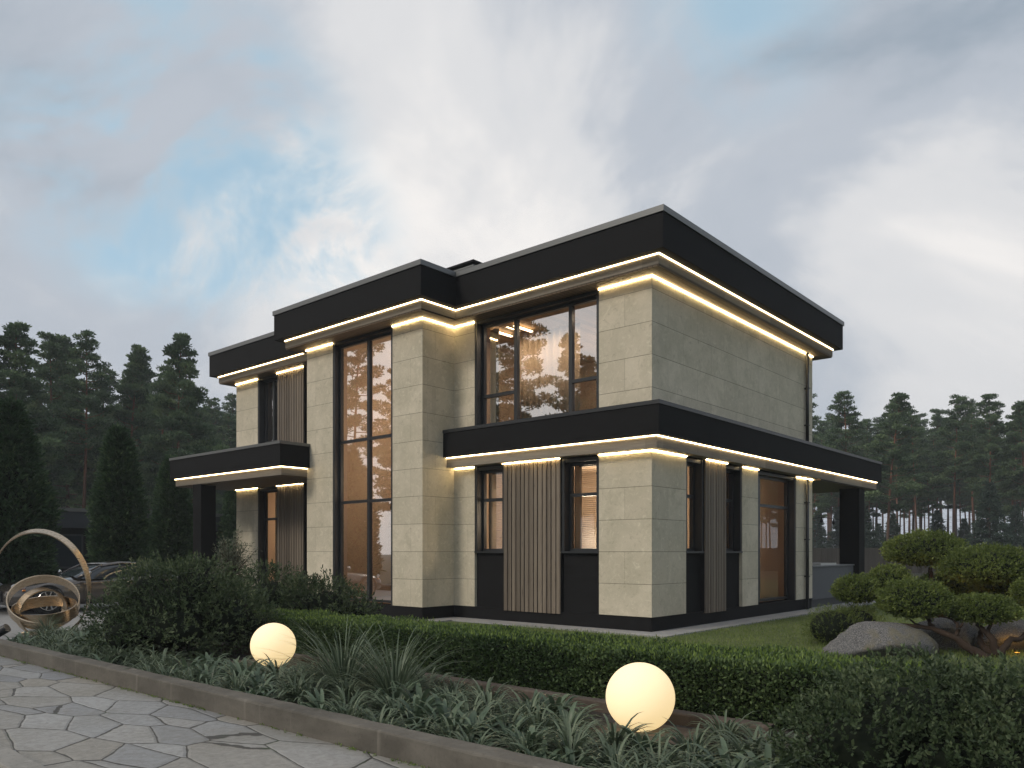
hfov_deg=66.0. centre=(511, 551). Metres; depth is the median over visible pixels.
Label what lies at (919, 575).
ground
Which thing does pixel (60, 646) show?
strap leaf plant
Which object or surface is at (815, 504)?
pine tree
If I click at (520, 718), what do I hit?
broad leaf plant
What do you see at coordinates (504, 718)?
strap leaf plant
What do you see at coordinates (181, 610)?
broad shrub
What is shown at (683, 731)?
stone slab
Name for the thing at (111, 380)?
pine tree
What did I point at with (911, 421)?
pine tree
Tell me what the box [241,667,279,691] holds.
broad leaf plant
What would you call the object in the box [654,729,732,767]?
strap leaf plant
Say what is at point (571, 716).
broad leaf plant
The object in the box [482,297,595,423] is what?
window
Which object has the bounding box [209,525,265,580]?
shrub
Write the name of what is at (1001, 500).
pine tree
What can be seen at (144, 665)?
strap leaf plant
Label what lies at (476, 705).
strap leaf plant
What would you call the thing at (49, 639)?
strap leaf plant
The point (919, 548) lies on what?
cloud pruned tree
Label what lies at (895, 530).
spruce tree
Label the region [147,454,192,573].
columnar evergreen
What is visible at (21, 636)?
broad leaf plant
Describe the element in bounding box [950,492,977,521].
pine tree
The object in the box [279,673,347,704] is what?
strap leaf plant
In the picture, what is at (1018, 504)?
pine tree
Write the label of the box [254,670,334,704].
strap leaf plant
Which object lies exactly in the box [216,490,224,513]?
pine tree
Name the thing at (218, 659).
broad leaf plant
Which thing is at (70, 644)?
strap leaf plant
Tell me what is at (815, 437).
pine tree
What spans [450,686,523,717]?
strap leaf plant
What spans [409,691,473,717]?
broad leaf plant
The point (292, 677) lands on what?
strap leaf plant
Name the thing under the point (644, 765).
strap leaf plant
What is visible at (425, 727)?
strap leaf plant
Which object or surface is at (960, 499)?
pine tree
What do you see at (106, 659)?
broad leaf plant
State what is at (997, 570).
cloud pruned tree
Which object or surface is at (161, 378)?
pine tree
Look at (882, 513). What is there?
pine tree
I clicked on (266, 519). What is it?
window
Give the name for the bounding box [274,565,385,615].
broad shrub
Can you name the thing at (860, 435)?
pine tree
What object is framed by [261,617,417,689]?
tall grass plant
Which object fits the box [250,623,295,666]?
globe lamp
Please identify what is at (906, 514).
pine tree
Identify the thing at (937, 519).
spruce tree
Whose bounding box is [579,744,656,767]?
strap leaf plant
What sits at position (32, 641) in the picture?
strap leaf plant
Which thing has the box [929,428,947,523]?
pine tree
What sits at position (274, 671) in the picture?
strap leaf plant
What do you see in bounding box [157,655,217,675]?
broad leaf plant
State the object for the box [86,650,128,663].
strap leaf plant
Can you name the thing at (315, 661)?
strap leaf plant
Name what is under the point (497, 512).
slatted blind
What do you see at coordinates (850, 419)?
pine tree
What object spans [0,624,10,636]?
ground spotlight
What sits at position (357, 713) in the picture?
strap leaf plant
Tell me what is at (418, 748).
garden kerb
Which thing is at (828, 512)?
pine tree
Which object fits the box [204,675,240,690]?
strap leaf plant
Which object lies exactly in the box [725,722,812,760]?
strap leaf plant
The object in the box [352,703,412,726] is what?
strap leaf plant
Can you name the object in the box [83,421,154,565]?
columnar evergreen
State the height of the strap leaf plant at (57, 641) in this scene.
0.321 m
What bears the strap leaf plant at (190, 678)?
on the garden bed
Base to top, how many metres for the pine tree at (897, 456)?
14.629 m
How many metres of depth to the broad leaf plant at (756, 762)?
5.35 m
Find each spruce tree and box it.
[812,511,832,547]
[826,507,838,547]
[865,503,881,570]
[869,523,885,551]
[879,513,901,546]
[928,510,946,538]
[957,518,974,544]
[966,480,1017,546]
[1006,505,1023,546]
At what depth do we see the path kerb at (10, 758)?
5.57 m
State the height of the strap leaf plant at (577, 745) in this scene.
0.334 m
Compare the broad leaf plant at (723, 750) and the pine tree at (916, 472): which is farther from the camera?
the pine tree at (916, 472)
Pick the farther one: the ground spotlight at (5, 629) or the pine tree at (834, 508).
the pine tree at (834, 508)
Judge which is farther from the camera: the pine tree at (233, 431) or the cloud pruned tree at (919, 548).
the pine tree at (233, 431)
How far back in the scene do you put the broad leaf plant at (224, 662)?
9.91 m
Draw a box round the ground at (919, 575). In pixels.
[868,573,934,578]
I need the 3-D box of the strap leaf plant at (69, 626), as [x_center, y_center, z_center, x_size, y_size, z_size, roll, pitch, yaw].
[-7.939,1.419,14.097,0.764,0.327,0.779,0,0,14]
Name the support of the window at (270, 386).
in the villa
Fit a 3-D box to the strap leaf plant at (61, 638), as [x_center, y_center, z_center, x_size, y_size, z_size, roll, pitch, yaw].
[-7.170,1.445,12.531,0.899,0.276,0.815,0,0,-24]
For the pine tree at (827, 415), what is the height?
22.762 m
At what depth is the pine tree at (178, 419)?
51.54 m
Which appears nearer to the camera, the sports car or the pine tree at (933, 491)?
the sports car
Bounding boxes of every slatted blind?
[492,473,501,548]
[579,464,595,542]
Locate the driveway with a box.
[0,602,118,640]
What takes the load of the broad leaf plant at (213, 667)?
on the garden bed
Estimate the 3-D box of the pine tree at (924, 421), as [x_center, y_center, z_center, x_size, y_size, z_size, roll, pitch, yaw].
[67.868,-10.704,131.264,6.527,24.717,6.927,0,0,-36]
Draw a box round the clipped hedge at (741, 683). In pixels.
[227,607,1023,732]
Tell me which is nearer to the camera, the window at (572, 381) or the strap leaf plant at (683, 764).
the strap leaf plant at (683, 764)
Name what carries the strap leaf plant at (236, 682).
on the garden bed
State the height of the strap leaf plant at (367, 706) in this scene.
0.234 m
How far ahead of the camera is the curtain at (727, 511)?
19.23 m
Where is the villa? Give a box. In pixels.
[169,204,881,631]
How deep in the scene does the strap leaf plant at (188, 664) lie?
10.11 m
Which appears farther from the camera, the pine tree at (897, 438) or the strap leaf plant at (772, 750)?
the pine tree at (897, 438)
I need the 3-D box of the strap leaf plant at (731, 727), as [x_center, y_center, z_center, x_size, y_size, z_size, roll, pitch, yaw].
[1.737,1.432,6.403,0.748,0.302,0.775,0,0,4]
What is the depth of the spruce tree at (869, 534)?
65.50 m
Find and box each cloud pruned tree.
[829,527,971,616]
[872,574,990,657]
[917,541,1023,599]
[938,591,1023,656]
[997,575,1023,654]
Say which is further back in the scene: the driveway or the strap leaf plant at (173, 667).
the driveway
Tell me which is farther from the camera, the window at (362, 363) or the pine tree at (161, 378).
the pine tree at (161, 378)
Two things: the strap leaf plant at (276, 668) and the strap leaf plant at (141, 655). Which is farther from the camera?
the strap leaf plant at (141, 655)
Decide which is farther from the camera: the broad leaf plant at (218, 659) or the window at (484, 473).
the window at (484, 473)
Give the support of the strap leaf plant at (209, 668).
on the garden bed
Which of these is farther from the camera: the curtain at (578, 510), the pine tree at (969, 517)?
the pine tree at (969, 517)
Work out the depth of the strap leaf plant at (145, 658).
10.41 m
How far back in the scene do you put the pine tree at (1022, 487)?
98.86 m
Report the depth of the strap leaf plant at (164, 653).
10.25 m
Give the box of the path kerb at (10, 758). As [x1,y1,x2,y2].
[0,744,46,767]
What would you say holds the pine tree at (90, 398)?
on the ground at (919, 575)
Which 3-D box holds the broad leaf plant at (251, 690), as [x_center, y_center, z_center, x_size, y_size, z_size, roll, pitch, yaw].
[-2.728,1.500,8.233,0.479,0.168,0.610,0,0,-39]
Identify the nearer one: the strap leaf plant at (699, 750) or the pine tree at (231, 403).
the strap leaf plant at (699, 750)
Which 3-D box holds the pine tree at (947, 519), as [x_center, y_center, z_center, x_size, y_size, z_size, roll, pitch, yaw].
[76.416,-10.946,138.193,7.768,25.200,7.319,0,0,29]
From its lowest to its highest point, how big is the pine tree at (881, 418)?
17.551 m
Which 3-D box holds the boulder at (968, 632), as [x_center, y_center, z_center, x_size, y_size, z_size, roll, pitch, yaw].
[7.318,1.497,13.171,1.217,0.818,0.888,0,0,0]
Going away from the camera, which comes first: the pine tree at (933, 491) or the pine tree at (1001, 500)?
the pine tree at (933, 491)
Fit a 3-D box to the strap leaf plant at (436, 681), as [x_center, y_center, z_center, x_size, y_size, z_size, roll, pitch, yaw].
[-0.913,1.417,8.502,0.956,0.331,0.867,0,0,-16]
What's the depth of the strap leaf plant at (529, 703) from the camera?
7.33 m
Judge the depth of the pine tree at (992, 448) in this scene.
67.69 m
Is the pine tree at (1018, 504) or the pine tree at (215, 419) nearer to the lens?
the pine tree at (215, 419)
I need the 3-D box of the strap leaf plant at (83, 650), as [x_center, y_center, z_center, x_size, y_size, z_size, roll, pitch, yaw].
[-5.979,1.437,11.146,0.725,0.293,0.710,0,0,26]
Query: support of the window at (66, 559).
in the outbuilding
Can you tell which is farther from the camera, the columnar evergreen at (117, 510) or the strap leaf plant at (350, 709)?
the columnar evergreen at (117, 510)
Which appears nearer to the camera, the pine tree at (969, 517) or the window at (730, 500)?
the window at (730, 500)
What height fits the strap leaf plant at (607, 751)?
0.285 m
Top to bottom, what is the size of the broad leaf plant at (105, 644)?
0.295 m
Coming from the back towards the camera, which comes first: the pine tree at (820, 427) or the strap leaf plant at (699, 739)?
the pine tree at (820, 427)
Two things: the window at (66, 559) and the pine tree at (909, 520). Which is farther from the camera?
the pine tree at (909, 520)
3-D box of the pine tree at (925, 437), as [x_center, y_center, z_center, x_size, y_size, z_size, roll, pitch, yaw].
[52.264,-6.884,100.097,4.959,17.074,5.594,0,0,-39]
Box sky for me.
[0,0,1023,545]
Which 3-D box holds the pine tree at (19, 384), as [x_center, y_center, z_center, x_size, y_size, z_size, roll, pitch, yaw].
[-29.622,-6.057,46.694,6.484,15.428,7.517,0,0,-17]
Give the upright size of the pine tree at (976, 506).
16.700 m
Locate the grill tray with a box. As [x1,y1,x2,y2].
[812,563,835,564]
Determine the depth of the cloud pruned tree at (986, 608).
11.96 m
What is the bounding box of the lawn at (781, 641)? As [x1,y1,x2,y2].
[443,603,1023,666]
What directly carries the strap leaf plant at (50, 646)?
on the garden bed
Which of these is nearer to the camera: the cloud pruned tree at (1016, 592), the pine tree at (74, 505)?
the cloud pruned tree at (1016, 592)
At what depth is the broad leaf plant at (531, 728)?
6.15 m
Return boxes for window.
[50,534,82,568]
[264,378,276,442]
[264,490,276,581]
[339,332,390,602]
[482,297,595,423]
[482,470,501,550]
[569,461,595,550]
[687,463,693,550]
[726,470,732,550]
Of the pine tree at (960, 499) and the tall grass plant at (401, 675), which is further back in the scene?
the pine tree at (960, 499)
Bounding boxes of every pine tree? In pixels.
[0,321,77,495]
[23,331,90,506]
[25,399,65,499]
[44,329,122,507]
[44,333,103,507]
[69,424,98,507]
[76,343,166,509]
[78,366,128,468]
[88,353,174,509]
[135,332,229,506]
[136,368,177,459]
[172,384,222,513]
[200,397,226,440]
[213,412,235,491]
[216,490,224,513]
[220,393,235,443]
[225,415,235,447]
[812,393,826,546]
[812,493,831,546]
[813,517,834,524]
[814,420,828,542]
[816,429,842,540]
[818,390,868,455]
[819,432,847,542]
[823,413,834,536]
[826,427,830,540]
[826,492,837,513]
[828,417,851,511]
[852,422,874,494]
[854,418,877,507]
[863,392,925,540]
[863,446,888,515]
[868,455,893,526]
[870,416,893,532]
[871,417,880,528]
[871,504,879,530]
[875,439,883,531]
[877,400,919,526]
[883,466,911,534]
[891,420,936,530]
[894,408,933,529]
[898,510,920,532]
[901,510,904,533]
[904,503,912,533]
[908,439,927,530]
[909,455,943,537]
[912,501,935,529]
[915,412,934,529]
[915,432,939,530]
[917,432,953,518]
[918,408,958,509]
[928,394,983,538]
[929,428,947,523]
[942,460,977,533]
[943,417,953,531]
[944,440,968,533]
[950,398,995,537]
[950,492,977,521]
[959,393,1016,527]
[959,423,971,532]
[961,440,1003,540]
[966,418,982,519]
[966,418,1005,544]
[993,400,1023,513]
[993,410,1023,505]
[993,452,1014,516]
[1005,451,1023,535]
[1008,429,1023,532]
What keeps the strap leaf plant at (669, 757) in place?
on the garden bed
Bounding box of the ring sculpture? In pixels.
[0,529,90,634]
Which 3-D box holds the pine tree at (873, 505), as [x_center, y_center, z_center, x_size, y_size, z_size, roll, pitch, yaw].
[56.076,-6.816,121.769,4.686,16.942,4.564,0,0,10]
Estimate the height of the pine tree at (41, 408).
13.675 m
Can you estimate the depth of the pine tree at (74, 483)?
59.49 m
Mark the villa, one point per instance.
(373, 448)
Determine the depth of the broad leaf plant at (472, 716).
6.73 m
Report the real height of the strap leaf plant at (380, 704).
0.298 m
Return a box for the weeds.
[0,655,429,767]
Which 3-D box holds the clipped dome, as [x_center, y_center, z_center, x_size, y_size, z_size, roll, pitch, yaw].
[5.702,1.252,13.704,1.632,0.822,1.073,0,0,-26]
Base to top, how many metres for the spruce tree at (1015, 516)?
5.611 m
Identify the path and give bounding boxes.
[0,656,423,767]
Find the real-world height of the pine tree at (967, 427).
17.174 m
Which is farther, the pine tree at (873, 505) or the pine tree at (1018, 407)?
the pine tree at (873, 505)
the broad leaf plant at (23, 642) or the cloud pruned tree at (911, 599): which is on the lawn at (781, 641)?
the cloud pruned tree at (911, 599)
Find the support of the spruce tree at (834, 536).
on the ground at (919, 575)
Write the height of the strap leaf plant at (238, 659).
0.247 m
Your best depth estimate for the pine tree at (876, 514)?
97.25 m
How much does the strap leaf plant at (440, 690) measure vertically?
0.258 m
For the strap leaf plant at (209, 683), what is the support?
on the garden bed
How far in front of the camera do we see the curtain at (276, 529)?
24.91 m
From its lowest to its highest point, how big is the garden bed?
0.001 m
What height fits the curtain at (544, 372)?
2.880 m
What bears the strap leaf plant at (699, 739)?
on the garden bed
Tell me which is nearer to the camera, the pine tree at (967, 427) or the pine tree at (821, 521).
the pine tree at (821, 521)
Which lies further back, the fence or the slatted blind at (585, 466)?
the fence
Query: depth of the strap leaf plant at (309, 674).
9.20 m
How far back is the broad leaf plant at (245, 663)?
9.73 m
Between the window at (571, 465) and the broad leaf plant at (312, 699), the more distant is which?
the window at (571, 465)
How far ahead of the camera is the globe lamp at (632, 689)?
6.63 m
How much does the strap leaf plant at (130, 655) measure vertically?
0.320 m
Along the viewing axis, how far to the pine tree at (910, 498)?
97.02 m
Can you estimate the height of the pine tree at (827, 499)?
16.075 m
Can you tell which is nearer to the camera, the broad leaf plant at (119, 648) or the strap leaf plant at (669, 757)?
the strap leaf plant at (669, 757)
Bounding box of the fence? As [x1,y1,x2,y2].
[812,547,1023,573]
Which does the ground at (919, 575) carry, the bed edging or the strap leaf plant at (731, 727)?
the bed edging
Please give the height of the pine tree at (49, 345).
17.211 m
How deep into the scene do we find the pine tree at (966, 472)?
105.59 m
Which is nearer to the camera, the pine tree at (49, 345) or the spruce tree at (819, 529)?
the pine tree at (49, 345)
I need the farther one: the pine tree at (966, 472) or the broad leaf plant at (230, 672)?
the pine tree at (966, 472)
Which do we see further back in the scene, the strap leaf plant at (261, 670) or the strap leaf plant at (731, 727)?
the strap leaf plant at (261, 670)
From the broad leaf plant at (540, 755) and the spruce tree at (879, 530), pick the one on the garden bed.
the broad leaf plant at (540, 755)
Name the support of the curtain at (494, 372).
hanging from the villa
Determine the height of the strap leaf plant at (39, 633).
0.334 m
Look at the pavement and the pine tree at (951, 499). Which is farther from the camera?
the pine tree at (951, 499)
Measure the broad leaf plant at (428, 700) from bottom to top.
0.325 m
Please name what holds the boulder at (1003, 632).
on the lawn at (781, 641)
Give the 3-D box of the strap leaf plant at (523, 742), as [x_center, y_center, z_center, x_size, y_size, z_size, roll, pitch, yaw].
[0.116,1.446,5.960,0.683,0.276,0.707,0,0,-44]
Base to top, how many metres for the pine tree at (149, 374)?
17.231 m
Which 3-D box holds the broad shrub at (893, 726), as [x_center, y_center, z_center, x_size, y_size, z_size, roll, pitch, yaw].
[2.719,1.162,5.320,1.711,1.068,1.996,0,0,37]
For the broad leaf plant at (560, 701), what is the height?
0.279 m
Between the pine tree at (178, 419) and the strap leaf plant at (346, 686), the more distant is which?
the pine tree at (178, 419)
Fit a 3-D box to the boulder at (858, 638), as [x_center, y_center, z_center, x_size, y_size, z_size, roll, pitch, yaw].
[5.667,1.493,12.250,1.840,0.797,1.067,0,0,0]
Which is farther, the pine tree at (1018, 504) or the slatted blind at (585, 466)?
the pine tree at (1018, 504)
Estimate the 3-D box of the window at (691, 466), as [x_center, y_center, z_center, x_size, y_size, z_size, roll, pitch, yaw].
[3.712,-0.945,16.891,0.093,1.890,0.650,0,0,41]
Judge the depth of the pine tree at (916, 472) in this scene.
90.40 m
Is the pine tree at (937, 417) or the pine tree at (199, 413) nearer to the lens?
the pine tree at (199, 413)
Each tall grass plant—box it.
[22,611,71,633]
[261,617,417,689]
[319,618,472,696]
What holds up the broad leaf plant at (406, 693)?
on the garden bed
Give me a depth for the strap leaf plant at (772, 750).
5.66 m
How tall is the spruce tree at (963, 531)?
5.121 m
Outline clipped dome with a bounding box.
[798,601,885,643]
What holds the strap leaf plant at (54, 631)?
on the garden bed
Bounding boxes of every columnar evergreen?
[0,394,64,608]
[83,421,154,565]
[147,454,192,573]
[216,490,235,580]
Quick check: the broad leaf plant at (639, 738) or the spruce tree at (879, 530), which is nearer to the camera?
the broad leaf plant at (639, 738)
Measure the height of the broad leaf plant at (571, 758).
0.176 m
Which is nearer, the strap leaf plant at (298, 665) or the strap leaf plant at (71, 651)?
the strap leaf plant at (298, 665)
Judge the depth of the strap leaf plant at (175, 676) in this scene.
9.27 m
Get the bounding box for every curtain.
[275,493,276,581]
[489,474,496,548]
[490,328,498,422]
[520,323,579,418]
[574,466,581,547]
[726,473,728,548]
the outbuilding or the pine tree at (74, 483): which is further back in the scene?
the pine tree at (74, 483)
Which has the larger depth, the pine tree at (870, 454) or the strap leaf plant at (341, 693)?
the pine tree at (870, 454)
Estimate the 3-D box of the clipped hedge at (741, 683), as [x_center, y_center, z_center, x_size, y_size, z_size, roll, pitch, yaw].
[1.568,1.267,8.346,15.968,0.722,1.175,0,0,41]
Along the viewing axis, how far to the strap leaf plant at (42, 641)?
12.24 m
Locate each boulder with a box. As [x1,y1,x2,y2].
[818,621,938,656]
[918,618,978,650]
[973,619,1023,650]
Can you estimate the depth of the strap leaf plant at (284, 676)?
9.00 m
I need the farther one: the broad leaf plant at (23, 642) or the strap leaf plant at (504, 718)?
the broad leaf plant at (23, 642)
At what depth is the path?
6.87 m
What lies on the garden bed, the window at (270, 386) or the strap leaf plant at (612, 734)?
the strap leaf plant at (612, 734)
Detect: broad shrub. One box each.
[77,549,288,661]
[204,572,275,641]
[228,557,333,609]
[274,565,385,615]
[761,642,1023,767]
[922,650,1023,767]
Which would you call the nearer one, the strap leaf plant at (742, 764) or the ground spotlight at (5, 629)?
the strap leaf plant at (742, 764)
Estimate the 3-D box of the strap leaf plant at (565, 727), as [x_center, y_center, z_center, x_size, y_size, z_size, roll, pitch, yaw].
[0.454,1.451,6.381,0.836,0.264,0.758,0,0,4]
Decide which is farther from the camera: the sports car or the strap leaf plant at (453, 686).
the sports car
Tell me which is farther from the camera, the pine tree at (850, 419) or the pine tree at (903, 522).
the pine tree at (903, 522)
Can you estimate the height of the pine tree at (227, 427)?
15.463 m
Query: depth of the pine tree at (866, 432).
92.47 m
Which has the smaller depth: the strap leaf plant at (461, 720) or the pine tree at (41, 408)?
the strap leaf plant at (461, 720)
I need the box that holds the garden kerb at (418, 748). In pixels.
[0,639,583,767]
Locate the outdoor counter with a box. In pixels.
[811,564,854,607]
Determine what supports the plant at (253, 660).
on the garden bed
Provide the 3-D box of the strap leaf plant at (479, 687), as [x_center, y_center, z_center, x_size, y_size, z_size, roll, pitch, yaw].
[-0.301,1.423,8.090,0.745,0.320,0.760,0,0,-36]
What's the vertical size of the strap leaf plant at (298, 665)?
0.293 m
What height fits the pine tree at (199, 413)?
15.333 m
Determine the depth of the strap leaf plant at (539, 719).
6.66 m
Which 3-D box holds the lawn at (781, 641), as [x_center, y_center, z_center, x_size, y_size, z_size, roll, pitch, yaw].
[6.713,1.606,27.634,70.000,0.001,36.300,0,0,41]
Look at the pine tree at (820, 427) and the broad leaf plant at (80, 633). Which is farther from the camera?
the pine tree at (820, 427)
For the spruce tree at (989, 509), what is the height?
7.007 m
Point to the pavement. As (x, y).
(704, 627)
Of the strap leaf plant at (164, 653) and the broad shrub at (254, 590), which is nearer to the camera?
the strap leaf plant at (164, 653)
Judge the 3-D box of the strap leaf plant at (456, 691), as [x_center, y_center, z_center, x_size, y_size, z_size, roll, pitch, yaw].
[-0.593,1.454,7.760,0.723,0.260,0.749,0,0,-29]
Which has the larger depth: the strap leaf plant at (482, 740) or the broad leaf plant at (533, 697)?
the broad leaf plant at (533, 697)
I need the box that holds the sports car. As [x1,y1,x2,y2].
[0,561,175,613]
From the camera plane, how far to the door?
21.01 m
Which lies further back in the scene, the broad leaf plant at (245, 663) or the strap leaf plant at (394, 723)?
the broad leaf plant at (245, 663)
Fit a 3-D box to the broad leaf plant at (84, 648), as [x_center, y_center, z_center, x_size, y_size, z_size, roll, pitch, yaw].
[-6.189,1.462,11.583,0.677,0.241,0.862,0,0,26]
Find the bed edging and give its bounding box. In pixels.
[195,642,774,738]
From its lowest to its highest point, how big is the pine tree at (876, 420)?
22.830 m
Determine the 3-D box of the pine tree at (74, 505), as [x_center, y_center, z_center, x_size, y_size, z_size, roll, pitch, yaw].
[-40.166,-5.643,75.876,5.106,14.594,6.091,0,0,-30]
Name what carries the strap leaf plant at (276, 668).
on the garden bed
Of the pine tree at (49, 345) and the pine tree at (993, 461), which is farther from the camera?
the pine tree at (993, 461)
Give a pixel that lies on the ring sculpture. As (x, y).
(25, 602)
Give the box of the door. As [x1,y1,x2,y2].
[759,475,787,601]
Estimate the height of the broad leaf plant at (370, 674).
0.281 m
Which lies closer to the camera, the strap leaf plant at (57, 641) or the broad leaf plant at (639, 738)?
the broad leaf plant at (639, 738)
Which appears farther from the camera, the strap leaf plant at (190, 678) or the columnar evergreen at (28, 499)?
the columnar evergreen at (28, 499)
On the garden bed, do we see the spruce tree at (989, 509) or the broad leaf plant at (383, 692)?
the broad leaf plant at (383, 692)
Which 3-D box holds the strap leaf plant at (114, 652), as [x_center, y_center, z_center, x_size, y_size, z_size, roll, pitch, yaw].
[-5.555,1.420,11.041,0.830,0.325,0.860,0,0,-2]
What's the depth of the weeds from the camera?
8.03 m
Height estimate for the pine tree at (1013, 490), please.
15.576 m
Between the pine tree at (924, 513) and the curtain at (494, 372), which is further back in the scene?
the pine tree at (924, 513)
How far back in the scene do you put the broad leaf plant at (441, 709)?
6.81 m
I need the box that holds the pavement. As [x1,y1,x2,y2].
[394,601,875,637]
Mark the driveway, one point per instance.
(5, 618)
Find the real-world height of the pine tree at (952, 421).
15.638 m
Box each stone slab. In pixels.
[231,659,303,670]
[589,722,746,756]
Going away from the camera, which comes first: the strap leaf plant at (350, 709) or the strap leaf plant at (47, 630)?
the strap leaf plant at (350, 709)
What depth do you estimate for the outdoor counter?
22.70 m
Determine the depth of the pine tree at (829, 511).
102.00 m
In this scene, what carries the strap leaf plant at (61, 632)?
on the garden bed
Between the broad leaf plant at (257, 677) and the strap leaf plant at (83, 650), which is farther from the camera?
the strap leaf plant at (83, 650)
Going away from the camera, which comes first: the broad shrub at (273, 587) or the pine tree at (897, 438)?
the broad shrub at (273, 587)
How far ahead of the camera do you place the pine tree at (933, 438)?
86.53 m
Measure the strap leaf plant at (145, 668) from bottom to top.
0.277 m
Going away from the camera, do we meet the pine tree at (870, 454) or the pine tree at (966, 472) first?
the pine tree at (870, 454)
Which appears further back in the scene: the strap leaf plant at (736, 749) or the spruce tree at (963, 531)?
the spruce tree at (963, 531)
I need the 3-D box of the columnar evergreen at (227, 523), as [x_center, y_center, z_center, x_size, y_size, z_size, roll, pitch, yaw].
[-12.791,-0.984,36.962,2.334,5.508,2.358,0,0,41]
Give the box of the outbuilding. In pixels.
[37,507,222,571]
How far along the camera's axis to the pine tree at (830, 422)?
112.12 m
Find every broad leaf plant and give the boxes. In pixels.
[5,636,39,644]
[8,631,40,642]
[59,630,104,644]
[66,641,111,653]
[80,653,131,665]
[86,642,146,654]
[87,642,112,653]
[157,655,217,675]
[177,660,229,682]
[188,652,235,667]
[189,655,229,669]
[203,658,231,676]
[204,659,273,684]
[218,657,270,679]
[231,685,271,696]
[235,689,275,697]
[236,671,281,694]
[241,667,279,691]
[299,687,346,711]
[355,664,391,686]
[358,677,425,706]
[378,680,462,716]
[383,692,452,727]
[401,693,482,736]
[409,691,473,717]
[441,705,510,743]
[463,713,539,745]
[497,725,564,753]
[505,736,591,764]
[506,689,565,711]
[534,693,595,719]
[534,701,600,738]
[545,746,605,767]
[604,725,684,758]
[672,736,772,767]
[726,742,815,767]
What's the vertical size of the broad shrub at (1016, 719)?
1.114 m
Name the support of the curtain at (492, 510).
hanging from the villa
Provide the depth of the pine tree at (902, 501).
87.67 m
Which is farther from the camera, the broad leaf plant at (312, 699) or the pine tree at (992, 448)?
the pine tree at (992, 448)
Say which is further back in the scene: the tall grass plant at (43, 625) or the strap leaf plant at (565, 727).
the tall grass plant at (43, 625)
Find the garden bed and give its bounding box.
[83,631,813,767]
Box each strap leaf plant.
[17,637,49,647]
[23,628,63,640]
[29,636,67,647]
[31,625,79,634]
[34,631,70,643]
[35,632,85,649]
[35,635,82,645]
[36,638,73,649]
[39,625,78,638]
[43,625,84,638]
[50,624,87,632]
[51,642,93,655]
[52,640,92,653]
[58,641,86,649]
[67,643,103,657]
[81,642,137,666]
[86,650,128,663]
[99,645,154,665]
[121,648,169,665]
[123,645,178,666]
[124,656,172,673]
[131,659,159,669]
[132,648,190,668]
[143,660,194,676]
[146,657,196,672]
[160,665,202,679]
[173,668,222,683]
[177,657,225,676]
[193,677,230,685]
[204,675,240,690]
[211,668,265,692]
[218,653,256,669]
[241,659,290,675]
[251,653,302,676]
[254,661,301,687]
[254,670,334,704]
[264,664,327,691]
[267,669,334,693]
[279,657,319,673]
[279,663,326,683]
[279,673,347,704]
[296,654,334,673]
[305,685,389,713]
[315,691,378,718]
[318,675,375,701]
[322,698,378,718]
[338,689,389,717]
[351,690,431,721]
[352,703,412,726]
[365,708,414,727]
[402,714,454,736]
[408,667,469,696]
[414,713,492,744]
[420,682,473,702]
[422,691,516,727]
[426,682,476,708]
[427,676,480,700]
[440,721,512,748]
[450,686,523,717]
[452,676,517,705]
[478,700,543,730]
[487,721,562,756]
[494,688,565,729]
[497,703,572,735]
[514,720,616,766]
[533,710,618,751]
[570,728,660,767]
[571,711,662,765]
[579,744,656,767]
[599,751,681,767]
[616,728,694,767]
[639,738,734,767]
[654,718,732,760]
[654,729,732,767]
[676,754,783,767]
[683,710,767,747]
[705,718,794,764]
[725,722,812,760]
[744,723,820,767]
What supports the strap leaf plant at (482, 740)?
on the garden bed
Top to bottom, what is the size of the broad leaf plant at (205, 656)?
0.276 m
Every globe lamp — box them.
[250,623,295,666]
[606,662,674,731]
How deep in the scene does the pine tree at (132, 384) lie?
57.61 m
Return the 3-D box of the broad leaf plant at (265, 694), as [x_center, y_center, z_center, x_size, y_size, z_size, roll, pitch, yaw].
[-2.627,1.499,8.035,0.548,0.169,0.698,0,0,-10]
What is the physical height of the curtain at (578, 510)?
3.170 m

